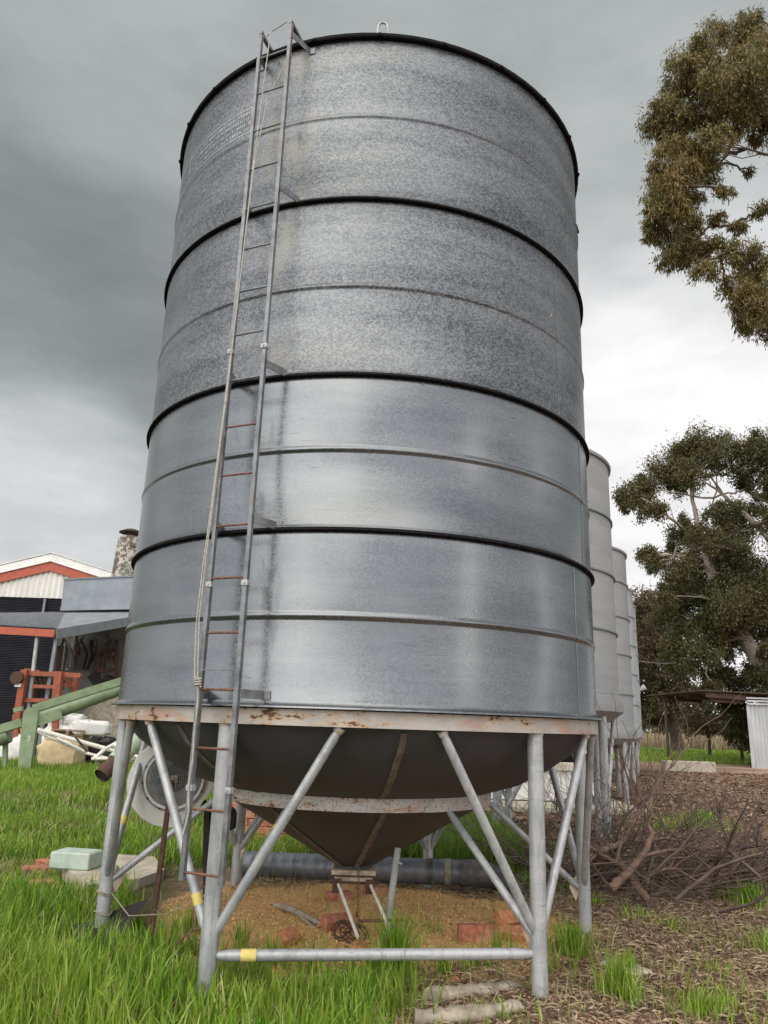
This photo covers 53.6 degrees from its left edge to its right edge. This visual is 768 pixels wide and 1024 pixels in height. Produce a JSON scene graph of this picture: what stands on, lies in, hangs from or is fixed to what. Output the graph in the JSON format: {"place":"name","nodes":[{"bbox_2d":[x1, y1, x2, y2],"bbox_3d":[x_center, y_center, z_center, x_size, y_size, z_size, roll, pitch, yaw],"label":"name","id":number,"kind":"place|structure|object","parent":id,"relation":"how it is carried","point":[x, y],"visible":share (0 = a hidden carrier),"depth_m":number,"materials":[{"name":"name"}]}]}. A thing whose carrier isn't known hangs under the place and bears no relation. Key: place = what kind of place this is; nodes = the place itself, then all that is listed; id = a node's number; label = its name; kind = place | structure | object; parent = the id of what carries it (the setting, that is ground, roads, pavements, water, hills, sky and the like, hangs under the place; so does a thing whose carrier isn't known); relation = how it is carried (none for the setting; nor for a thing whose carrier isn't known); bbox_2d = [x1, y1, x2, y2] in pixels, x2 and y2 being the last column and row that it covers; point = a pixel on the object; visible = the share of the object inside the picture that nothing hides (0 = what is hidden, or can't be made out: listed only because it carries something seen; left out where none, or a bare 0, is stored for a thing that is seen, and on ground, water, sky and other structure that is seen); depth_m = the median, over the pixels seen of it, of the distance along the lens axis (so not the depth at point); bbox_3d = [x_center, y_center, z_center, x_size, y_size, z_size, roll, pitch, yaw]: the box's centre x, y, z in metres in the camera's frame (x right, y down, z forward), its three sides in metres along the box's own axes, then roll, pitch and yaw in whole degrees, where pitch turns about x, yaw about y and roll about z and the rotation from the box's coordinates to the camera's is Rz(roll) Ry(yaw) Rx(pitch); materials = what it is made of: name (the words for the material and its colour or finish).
{"place":"outdoors","nodes":[
{"label":"outdoors","id":0,"kind":"place"},
{"bbox_2d":[0,755,212,799],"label":"meadow grass","id":1,"kind":"structure","parent":0,"point":[79,777],"depth_m":14.11,"materials":[{"name":"green plant"}]},
{"bbox_2d":[0,865,425,1023],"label":"tall grass","id":2,"kind":"structure","parent":0,"point":[54,987],"depth_m":3.54,"materials":[{"name":"green plant"}]},
{"bbox_2d":[0,731,767,1023],"bbox_3d":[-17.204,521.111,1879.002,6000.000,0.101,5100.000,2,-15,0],"label":"ground","id":3,"kind":"structure","parent":0,"point":[171,885],"depth_m":5.17,"materials":[{"name":"brown soil"}]},
{"bbox_2d":[0,734,20,759],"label":"bulk bag","id":4,"kind":"object","parent":3,"relation":"on","point":[13,747],"visible":0.16,"depth_m":19.77,"materials":[{"name":"white fabric"}]},
{"bbox_2d":[21,864,48,874],"bbox_3d":[-2.954,3.036,6.429,0.210,0.083,0.105,11,-18,-29],"label":"brick","id":5,"kind":"object","parent":3,"relation":"on","point":[42,866],"visible":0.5,"depth_m":6.41,"materials":[{"name":"brick"}]},
{"bbox_2d":[31,678,51,755],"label":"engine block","id":6,"kind":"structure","parent":3,"relation":"on","point":[39,692],"depth_m":20.99,"materials":[{"name":"metal"}]},
{"bbox_2d":[34,858,49,865],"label":"brick","id":7,"kind":"object","parent":3,"relation":"on","point":[42,860],"visible":0.26,"depth_m":6.62,"materials":[{"name":"red brick"}]},
{"bbox_2d":[10,638,81,737],"bbox_3d":[-9.159,5.129,20.736,1.859,3.412,1.285,2,-15,0],"label":"orange loader","id":8,"kind":"object","parent":3,"relation":"on","point":[18,679],"visible":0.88,"depth_m":20.44,"materials":[{"name":"paint"}]},
{"bbox_2d":[0,552,111,733],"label":"farm shed","id":9,"kind":"structure","parent":3,"relation":"on","point":[32,584],"depth_m":30.07,"materials":[{"name":"white paint"}]},
{"bbox_2d":[41,719,76,742],"bbox_3d":[-8.587,6.142,20.360,0.966,1.143,0.757,2,-15,0],"label":"bulk bag","id":10,"kind":"object","parent":3,"relation":"on","point":[61,726],"visible":0.14,"depth_m":20.21,"materials":[{"name":"white fabric"}]},
{"bbox_2d":[63,713,86,724],"bbox_3d":[-8.362,5.617,20.604,0.536,0.300,0.537,2,-15,0],"label":"bulk bag","id":11,"kind":"object","parent":10,"relation":"on","point":[69,719],"visible":0.64,"depth_m":20.40,"materials":[{"name":"white fabric"}]},
{"bbox_2d":[0,677,120,769],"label":"grain auger","id":12,"kind":"object","parent":3,"relation":"on","point":[32,719],"visible":0.98,"depth_m":17.00,"materials":[{"name":"green metal"}]},
{"bbox_2d":[37,733,87,768],"bbox_3d":[-7.843,5.844,18.587,1.048,0.819,0.913,2,-15,0],"label":"bulk bag","id":13,"kind":"object","parent":3,"relation":"on","point":[50,751],"visible":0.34,"depth_m":18.19,"materials":[{"name":"beige fabric"}]},
{"bbox_2d":[51,729,92,747],"bbox_3d":[-7.679,5.612,18.714,0.820,0.492,0.750,2,-15,0],"label":"wooden pallet","id":14,"kind":"object","parent":13,"relation":"on","point":[68,732],"visible":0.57,"depth_m":18.46,"materials":[{"name":"brown wood"}]},
{"bbox_2d":[71,720,111,735],"bbox_3d":[-7.144,5.276,18.607,0.975,0.368,0.272,2,-15,0],"label":"plastic wrap","id":15,"kind":"object","parent":14,"relation":"on","point":[94,727],"visible":0.98,"depth_m":18.49,"materials":[{"name":"white plastic"}]},
{"bbox_2d":[0,611,128,759],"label":"outbuilding","id":16,"kind":"structure","parent":3,"relation":"on","point":[98,625],"depth_m":23.19,"materials":[{"name":"grey metal"}]},
{"bbox_2d":[58,636,74,670],"bbox_3d":[-10.296,4.325,24.548,0.535,1.564,0.270,2,-15,0],"label":"cloth bundle","id":17,"kind":"object","parent":16,"relation":"hanging from","point":[70,640],"visible":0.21,"depth_m":24.47,"materials":[{"name":"grey fabric"}]},
{"bbox_2d":[63,633,117,689],"bbox_3d":[-9.868,4.986,25.376,2.203,1.918,0.166,2,-15,0],"label":"hanging gear","id":18,"kind":"object","parent":16,"relation":"hanging from","point":[92,653],"visible":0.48,"depth_m":25.42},
{"bbox_2d":[60,576,132,611],"bbox_3d":[-9.270,2.845,25.925,3.065,1.378,1.122,6,-16,-13],"label":"header tank","id":19,"kind":"object","parent":16,"relation":"on","point":[109,593],"visible":0.59,"depth_m":25.35,"materials":[{"name":"grey metal"}]},
{"bbox_2d":[111,528,138,575],"bbox_3d":[-9.259,2.083,27.354,1.120,3.014,1.120,2,-15,0],"label":"chimney","id":20,"kind":"object","parent":16,"relation":"on","point":[126,549],"visible":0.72,"depth_m":27.12,"materials":[{"name":"stone"}]},
{"bbox_2d":[37,728,137,765],"bbox_3d":[-6.077,4.818,15.940,2.373,0.960,0.289,2,-15,0],"label":"tube frame","id":21,"kind":"object","parent":3,"relation":"on","point":[60,740],"visible":0.74,"depth_m":15.88,"materials":[{"name":"white metal"}]},
{"bbox_2d":[85,736,116,764],"bbox_3d":[-7.141,6.072,19.257,0.825,0.780,0.650,2,-15,0],"label":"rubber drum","id":22,"kind":"object","parent":3,"relation":"on","point":[104,740],"visible":0.34,"depth_m":19.05,"materials":[{"name":"black rubber"}]},
{"bbox_2d":[87,638,119,684],"bbox_3d":[-8.930,5.960,24.313,1.272,3.790,0.585,2,-15,0],"label":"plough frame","id":23,"kind":"object","parent":3,"relation":"on","point":[94,678],"visible":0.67,"depth_m":24.49,"materials":[{"name":"brown metal"}]},
{"bbox_2d":[72,898,148,946],"bbox_3d":[-1.738,2.515,4.663,0.470,0.210,0.360,2,-15,0],"label":"steel plate","id":24,"kind":"object","parent":3,"relation":"on","point":[136,908],"visible":0.42,"depth_m":4.75,"materials":[{"name":"grey metal"}]},
{"bbox_2d":[83,696,138,761],"bbox_3d":[-8.214,6.209,22.539,2.100,2.200,0.900,2,-15,0],"label":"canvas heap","id":25,"kind":"object","parent":3,"relation":"on","point":[104,711],"visible":0.23,"depth_m":22.38,"materials":[{"name":"beige fabric"}]},
{"bbox_2d":[62,854,163,899],"bbox_3d":[-2.272,3.013,6.354,0.768,0.100,1.472,8,-17,-22],"label":"concrete slab","id":26,"kind":"object","parent":3,"relation":"on","point":[146,867],"depth_m":6.12,"materials":[{"name":"beige concrete"}]},
{"bbox_2d":[49,847,102,870],"bbox_3d":[-2.537,2.862,6.271,0.340,0.130,0.240,0,-16,8],"label":"concrete block","id":27,"kind":"object","parent":26,"relation":"on","point":[79,859],"depth_m":6.17,"materials":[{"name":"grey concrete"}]},
{"bbox_2d":[95,733,141,781],"bbox_3d":[-4.052,3.652,12.584,0.290,1.498,1.496,-7,-18,30],"label":"grain auger","id":28,"kind":"object","parent":3,"relation":"on","point":[103,771],"visible":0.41,"depth_m":11.95,"materials":[{"name":"metal"}]},
{"bbox_2d":[148,780,173,937],"bbox_3d":[-1.394,2.191,4.740,0.063,0.981,0.028,2,-15,0],"label":"steel post","id":29,"kind":"object","parent":3,"relation":"on","point":[160,862],"visible":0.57,"depth_m":4.72,"materials":[{"name":"metal"}]},
{"bbox_2d":[127,746,236,898],"bbox_3d":[-1.386,2.157,5.498,0.950,1.392,0.295,7,-16,-19],"label":"centrifugal fan","id":30,"kind":"object","parent":3,"relation":"on","point":[148,802],"visible":0.49,"depth_m":5.39},
{"bbox_2d":[168,884,204,963],"bbox_3d":[-1.108,2.324,4.289,0.167,0.404,0.067,2,-15,0],"label":"wire","id":31,"kind":"object","parent":3,"relation":"on","point":[194,929],"visible":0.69,"depth_m":4.27,"materials":[{"name":"brown metal"}]},
{"bbox_2d":[0,787,407,1023],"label":"dead stalks","id":32,"kind":"object","parent":3,"relation":"on","point":[126,892],"visible":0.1,"depth_m":6.49,"materials":[{"name":"plant"}]},
{"bbox_2d":[0,784,519,881],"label":"meadow grass","id":33,"kind":"structure","parent":3,"relation":"on","point":[16,844],"depth_m":8.02,"materials":[{"name":"green plant"}]},
{"bbox_2d":[269,926,301,948],"bbox_3d":[-0.594,2.579,4.601,0.103,0.094,0.187,-9,-19,34],"label":"brick","id":34,"kind":"object","parent":3,"relation":"on","point":[288,933],"visible":0.76,"depth_m":4.58,"materials":[{"name":"red brick"}]},
{"bbox_2d":[273,902,319,928],"bbox_3d":[-0.539,2.728,5.123,0.088,0.080,0.713,13,-19,-35],"label":"stick","id":35,"kind":"object","parent":3,"relation":"on","point":[303,916],"visible":0.84,"depth_m":5.16,"materials":[{"name":"grey wood"}]},
{"bbox_2d":[319,912,354,932],"bbox_3d":[-0.302,2.656,4.925,0.208,0.091,0.112,11,-18,-29],"label":"brick","id":36,"kind":"object","parent":3,"relation":"on","point":[329,920],"visible":0.55,"depth_m":4.89,"materials":[{"name":"red brick"}]},
{"bbox_2d":[324,890,352,901],"bbox_3d":[-0.342,2.886,5.709,0.200,0.066,0.094,9,-17,-24],"label":"brick","id":37,"kind":"object","parent":3,"relation":"on","point":[334,897],"visible":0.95,"depth_m":5.67,"materials":[{"name":"red brick"}]},
{"bbox_2d":[94,20,603,1006],"bbox_3d":[-0.099,-0.279,5.830,3.378,6.421,3.369,2,-15,0],"label":"grain silo","id":38,"kind":"object","parent":3,"relation":"on","point":[396,626],"visible":1,"depth_m":4.42,"materials":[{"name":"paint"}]},
{"bbox_2d":[93,888,203,915],"bbox_3d":[-1.408,2.361,4.677,0.861,0.288,0.118,-4,-16,19],"label":"wire","id":39,"kind":"object","parent":38,"relation":"attached to","point":[105,895],"visible":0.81,"depth_m":4.71,"materials":[{"name":"metal"}]},
{"bbox_2d":[182,21,291,834],"bbox_3d":[-0.741,-0.788,4.304,0.344,4.870,0.178,8,-17,-20],"label":"ladder","id":40,"kind":"object","parent":38,"relation":"attached to","point":[197,680],"visible":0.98,"depth_m":4.14,"materials":[{"name":"grey metal"}]},
{"bbox_2d":[357,863,359,933],"bbox_3d":[-0.164,2.488,4.840,0.016,0.454,0.071,7,-16,-17],"label":"chain","id":41,"kind":"object","parent":38,"relation":"hanging from","point":[358,893],"visible":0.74,"depth_m":4.86,"materials":[{"name":"metal"}]},
{"bbox_2d":[331,919,368,943],"bbox_3d":[-0.212,2.615,4.712,0.239,0.143,0.123,2,-15,0],"label":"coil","id":42,"kind":"object","parent":3,"relation":"on","point":[349,928],"visible":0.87,"depth_m":4.71,"materials":[{"name":"brown metal"}]},
{"bbox_2d":[351,939,368,947],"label":"brick","id":43,"kind":"object","parent":3,"relation":"on","point":[360,944],"visible":0.33,"depth_m":4.46,"materials":[{"name":"orange brick"}]},
{"bbox_2d":[158,880,578,975],"bbox_3d":[-0.109,2.811,5.292,2.971,0.103,2.505,2,-15,0],"label":"spilled grain","id":44,"kind":"object","parent":3,"relation":"on","point":[396,896],"visible":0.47,"depth_m":5.37},
{"bbox_2d":[363,885,388,894],"bbox_3d":[-0.066,2.959,5.939,0.198,0.068,0.097,1,-16,4],"label":"brick","id":45,"kind":"object","parent":3,"relation":"on","point":[381,889],"visible":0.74,"depth_m":5.89,"materials":[{"name":"brick"}]},
{"bbox_2d":[355,912,407,930],"bbox_3d":[-0.017,2.567,4.637,0.321,0.220,0.024,2,-15,0],"label":"lever bar","id":46,"kind":"object","parent":3,"relation":"on","point":[367,920],"visible":0.4,"depth_m":4.64,"materials":[{"name":"brown metal"}]},
{"bbox_2d":[241,851,526,894],"bbox_3d":[-0.023,3.044,6.442,2.418,0.255,0.320,0,-16,9],"label":"spiral duct","id":47,"kind":"object","parent":3,"relation":"on","point":[460,872],"visible":0.69,"depth_m":6.37,"materials":[{"name":"grey metal"}]},
{"bbox_2d":[13,844,767,1023],"bbox_3d":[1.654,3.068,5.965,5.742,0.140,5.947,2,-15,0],"label":"leaf litter","id":48,"kind":"object","parent":3,"relation":"on","point":[659,1010],"visible":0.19,"depth_m":4.50,"materials":[{"name":"brown plant"}]},
{"bbox_2d":[383,847,401,936],"bbox_3d":[0.052,2.445,4.796,0.149,0.617,0.044,-12,-21,41],"label":"stake","id":49,"kind":"object","parent":3,"relation":"on","point":[394,874],"visible":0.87,"depth_m":4.80,"materials":[{"name":"grey metal"}]},
{"bbox_2d":[302,808,528,875],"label":"lush grass","id":50,"kind":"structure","parent":3,"relation":"on","point":[442,848],"depth_m":7.00,"materials":[{"name":"green plant"}]},
{"bbox_2d":[450,976,459,981],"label":"brick","id":51,"kind":"object","parent":3,"relation":"on","point":[452,978],"visible":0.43,"depth_m":4.00,"materials":[{"name":"orange brick"}]},
{"bbox_2d":[157,756,767,1023],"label":"grass tufts","id":52,"kind":"object","parent":3,"relation":"on","point":[570,939],"visible":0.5,"depth_m":4.00,"materials":[{"name":"green plant"}]},
{"bbox_2d":[168,869,767,1023],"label":"sparse grass","id":53,"kind":"structure","parent":3,"relation":"on","point":[520,944],"depth_m":4.80,"materials":[{"name":"plant"}]},
{"bbox_2d":[413,999,523,1023],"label":"timber log","id":54,"kind":"object","parent":3,"relation":"on","point":[449,1013],"visible":0.84,"depth_m":3.50,"materials":[{"name":"beige wood"}]},
{"bbox_2d":[422,980,521,1003],"bbox_3d":[0.457,2.425,3.841,0.556,0.095,0.123,9,-17,-25],"label":"timber log","id":55,"kind":"object","parent":3,"relation":"on","point":[451,991],"visible":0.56,"depth_m":3.80,"materials":[{"name":"beige wood"}]},
{"bbox_2d":[457,923,493,943],"bbox_3d":[0.567,2.619,4.718,0.221,0.106,0.080,3,-15,-3],"label":"brick","id":56,"kind":"object","parent":3,"relation":"on","point":[475,931],"visible":0.78,"depth_m":4.69,"materials":[{"name":"red brick"}]},
{"bbox_2d":[493,925,499,937],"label":"brick","id":57,"kind":"object","parent":3,"relation":"on","point":[496,927],"visible":0.22,"depth_m":4.82,"materials":[{"name":"red brick"}]},
{"bbox_2d":[492,909,519,925],"bbox_3d":[0.846,2.783,5.205,0.199,0.110,0.104,14,-20,-38],"label":"brick","id":58,"kind":"object","parent":3,"relation":"on","point":[508,916],"visible":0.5,"depth_m":5.17,"materials":[{"name":"orange brick"}]},
{"bbox_2d":[498,923,525,942],"bbox_3d":[0.810,2.672,4.817,0.187,0.085,0.103,-5,-17,24],"label":"brick","id":59,"kind":"object","parent":3,"relation":"on","point":[512,930],"visible":0.48,"depth_m":4.79,"materials":[{"name":"red brick"}]},
{"bbox_2d":[493,449,623,844],"bbox_3d":[1.581,1.506,10.181,3.020,5.390,3.020,2,-15,0],"label":"grain silo","id":60,"kind":"object","parent":3,"relation":"on","point":[605,633],"visible":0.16,"depth_m":9.33,"materials":[{"name":"metal"}]},
{"bbox_2d":[483,799,646,816],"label":"concrete slab","id":61,"kind":"structure","parent":3,"relation":"on","point":[522,803],"depth_m":12.27,"materials":[{"name":"grey concrete"}]},
{"bbox_2d":[491,752,593,800],"bbox_3d":[2.683,4.686,13.623,2.204,0.831,1.090,2,-15,0],"label":"feed trough","id":62,"kind":"object","parent":61,"relation":"on","point":[569,766],"visible":0.02,"depth_m":13.13,"materials":[{"name":"white paint"}]},
{"bbox_2d":[562,546,637,803],"bbox_3d":[3.451,3.068,15.784,3.300,5.490,3.300,2,-15,0],"label":"grain silo","id":63,"kind":"object","parent":3,"relation":"on","point":[624,656],"visible":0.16,"depth_m":14.81,"materials":[{"name":"metal"}]},
{"bbox_2d":[445,716,767,937],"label":"brush pile","id":64,"kind":"object","parent":3,"relation":"on","point":[712,869],"visible":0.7,"depth_m":6.53,"materials":[{"name":"brown wood"}]},
{"bbox_2d":[573,823,655,906],"bbox_3d":[1.843,2.928,6.433,0.568,0.571,0.954,2,-15,0],"label":"cut branch","id":65,"kind":"object","parent":64,"relation":"on","point":[644,895],"visible":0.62,"depth_m":6.26,"materials":[{"name":"brown wood"}]},
{"bbox_2d":[589,692,664,860],"bbox_3d":[2.143,2.319,6.731,0.613,1.430,1.079,-10,-19,36],"label":"cut branch","id":66,"kind":"object","parent":64,"relation":"on","point":[613,846],"visible":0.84,"depth_m":6.82,"materials":[{"name":"brown wood"}]},
{"bbox_2d":[605,687,741,893],"bbox_3d":[2.417,2.407,6.865,2.029,1.612,0.787,11,-18,-31],"label":"cut branch","id":67,"kind":"object","parent":64,"relation":"on","point":[626,874],"visible":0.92,"depth_m":6.67,"materials":[{"name":"wood"}]},
{"bbox_2d":[646,814,753,896],"bbox_3d":[2.638,2.880,6.365,1.202,0.640,0.352,5,-16,-12],"label":"cut branch","id":68,"kind":"object","parent":64,"relation":"on","point":[684,873],"visible":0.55,"depth_m":6.19,"materials":[{"name":"brown wood"}]},
{"bbox_2d":[643,761,767,893],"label":"cut branch","id":69,"kind":"object","parent":64,"relation":"on","point":[674,849],"visible":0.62,"depth_m":6.45,"materials":[{"name":"brown wood"}]},
{"bbox_2d":[653,817,762,873],"bbox_3d":[2.781,2.941,6.674,1.069,0.511,0.610,2,-15,0],"label":"cut branch","id":70,"kind":"object","parent":64,"relation":"on","point":[673,839],"visible":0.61,"depth_m":6.58,"materials":[{"name":"brown wood"}]},
{"bbox_2d":[608,605,643,772],"bbox_3d":[7.262,5.811,26.474,3.200,6.150,3.200,2,-15,0],"label":"grain silo","id":71,"kind":"object","parent":3,"relation":"on","point":[638,687],"visible":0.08,"depth_m":25.65,"materials":[{"name":"metal"}]},
{"bbox_2d":[600,960,652,975],"bbox_3d":[1.392,2.628,4.378,0.170,0.030,0.260,10,-18,-28],"label":"stone","id":72,"kind":"object","parent":3,"relation":"on","point":[645,971],"visible":0.29,"depth_m":4.31,"materials":[{"name":"beige stone"}]},
{"bbox_2d":[485,769,767,859],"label":"yard litter","id":73,"kind":"object","parent":3,"relation":"on","point":[732,776],"visible":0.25,"depth_m":16.86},
{"bbox_2d":[614,588,641,782],"bbox_3d":[5.502,4.587,21.608,3.300,5.800,3.300,2,-15,0],"label":"grain silo","id":74,"kind":"object","parent":3,"relation":"on","point":[633,660],"visible":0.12,"depth_m":20.75,"materials":[{"name":"metal"}]},
{"bbox_2d":[630,582,700,751],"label":"gum tree","id":75,"kind":"object","parent":3,"relation":"on","point":[651,675],"visible":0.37,"depth_m":47.54,"materials":[{"name":"green plant"}]},
{"bbox_2d":[610,414,767,705],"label":"gum tree","id":76,"kind":"object","parent":3,"relation":"on","point":[722,621],"visible":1,"depth_m":35.55,"materials":[{"name":"green plant"}]},
{"bbox_2d":[661,760,716,772],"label":"concrete beam","id":77,"kind":"structure","parent":3,"relation":"on","point":[707,767],"depth_m":26.44,"materials":[{"name":"beige concrete"}]},
{"bbox_2d":[634,731,746,751],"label":"dry reeds","id":78,"kind":"object","parent":3,"relation":"on","point":[718,743],"visible":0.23,"depth_m":56.45,"materials":[{"name":"plant"}]},
{"bbox_2d":[642,702,757,736],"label":"distant woodland","id":79,"kind":"object","parent":3,"relation":"on","point":[655,729],"visible":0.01,"depth_m":86.01,"materials":[{"name":"green plant"}]},
{"bbox_2d":[634,3,767,350],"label":"gum tree","id":80,"kind":"object","parent":3,"relation":"on","point":[737,74],"visible":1,"depth_m":17.37,"materials":[{"name":"green plant"}]},
{"bbox_2d":[672,682,735,755],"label":"wattle shrub","id":81,"kind":"object","parent":3,"relation":"on","point":[704,712],"visible":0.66,"depth_m":41.64,"materials":[{"name":"green plant"}]},
{"bbox_2d":[647,690,767,768],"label":"corrugated shed","id":82,"kind":"structure","parent":3,"relation":"on","point":[757,716],"depth_m":32.08,"materials":[{"name":"grey metal"}]},
{"bbox_2d":[709,699,756,761],"bbox_3d":[16.581,10.108,35.210,2.282,3.625,3.182,-1,-16,10],"label":"bushy sapling","id":83,"kind":"object","parent":3,"relation":"on","point":[737,727],"visible":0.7,"depth_m":34.65,"materials":[{"name":"green plant"}]},
{"bbox_2d":[0,0,767,730],"label":"sky","id":84,"kind":"structure","parent":0,"point":[98,98],"materials":[{"name":"grey"}]},
{"bbox_2d":[608,746,751,764],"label":"field grass","id":85,"kind":"structure","parent":0,"point":[692,754],"depth_m":39.23,"materials":[{"name":"green plant"}]},
{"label":"brick","id":86,"kind":"object","parent":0,"visible":0},
{"bbox_2d":[256,827,271,834],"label":"brick","id":87,"kind":"object","parent":86,"relation":"on","point":[262,830],"visible":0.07,"depth_m":8.68,"materials":[{"name":"red brick"}]},
{"bbox_2d":[248,818,266,826],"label":"brick","id":88,"kind":"object","parent":87,"relation":"on","point":[250,820],"visible":0.5,"depth_m":8.76,"materials":[{"name":"red brick"}]},
{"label":"brick","id":89,"kind":"object","parent":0,"visible":0},
{"bbox_2d":[246,810,255,817],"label":"brick","id":90,"kind":"object","parent":89,"relation":"on","point":[249,814],"visible":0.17,"depth_m":8.79,"materials":[{"name":"brick"}]}
]}

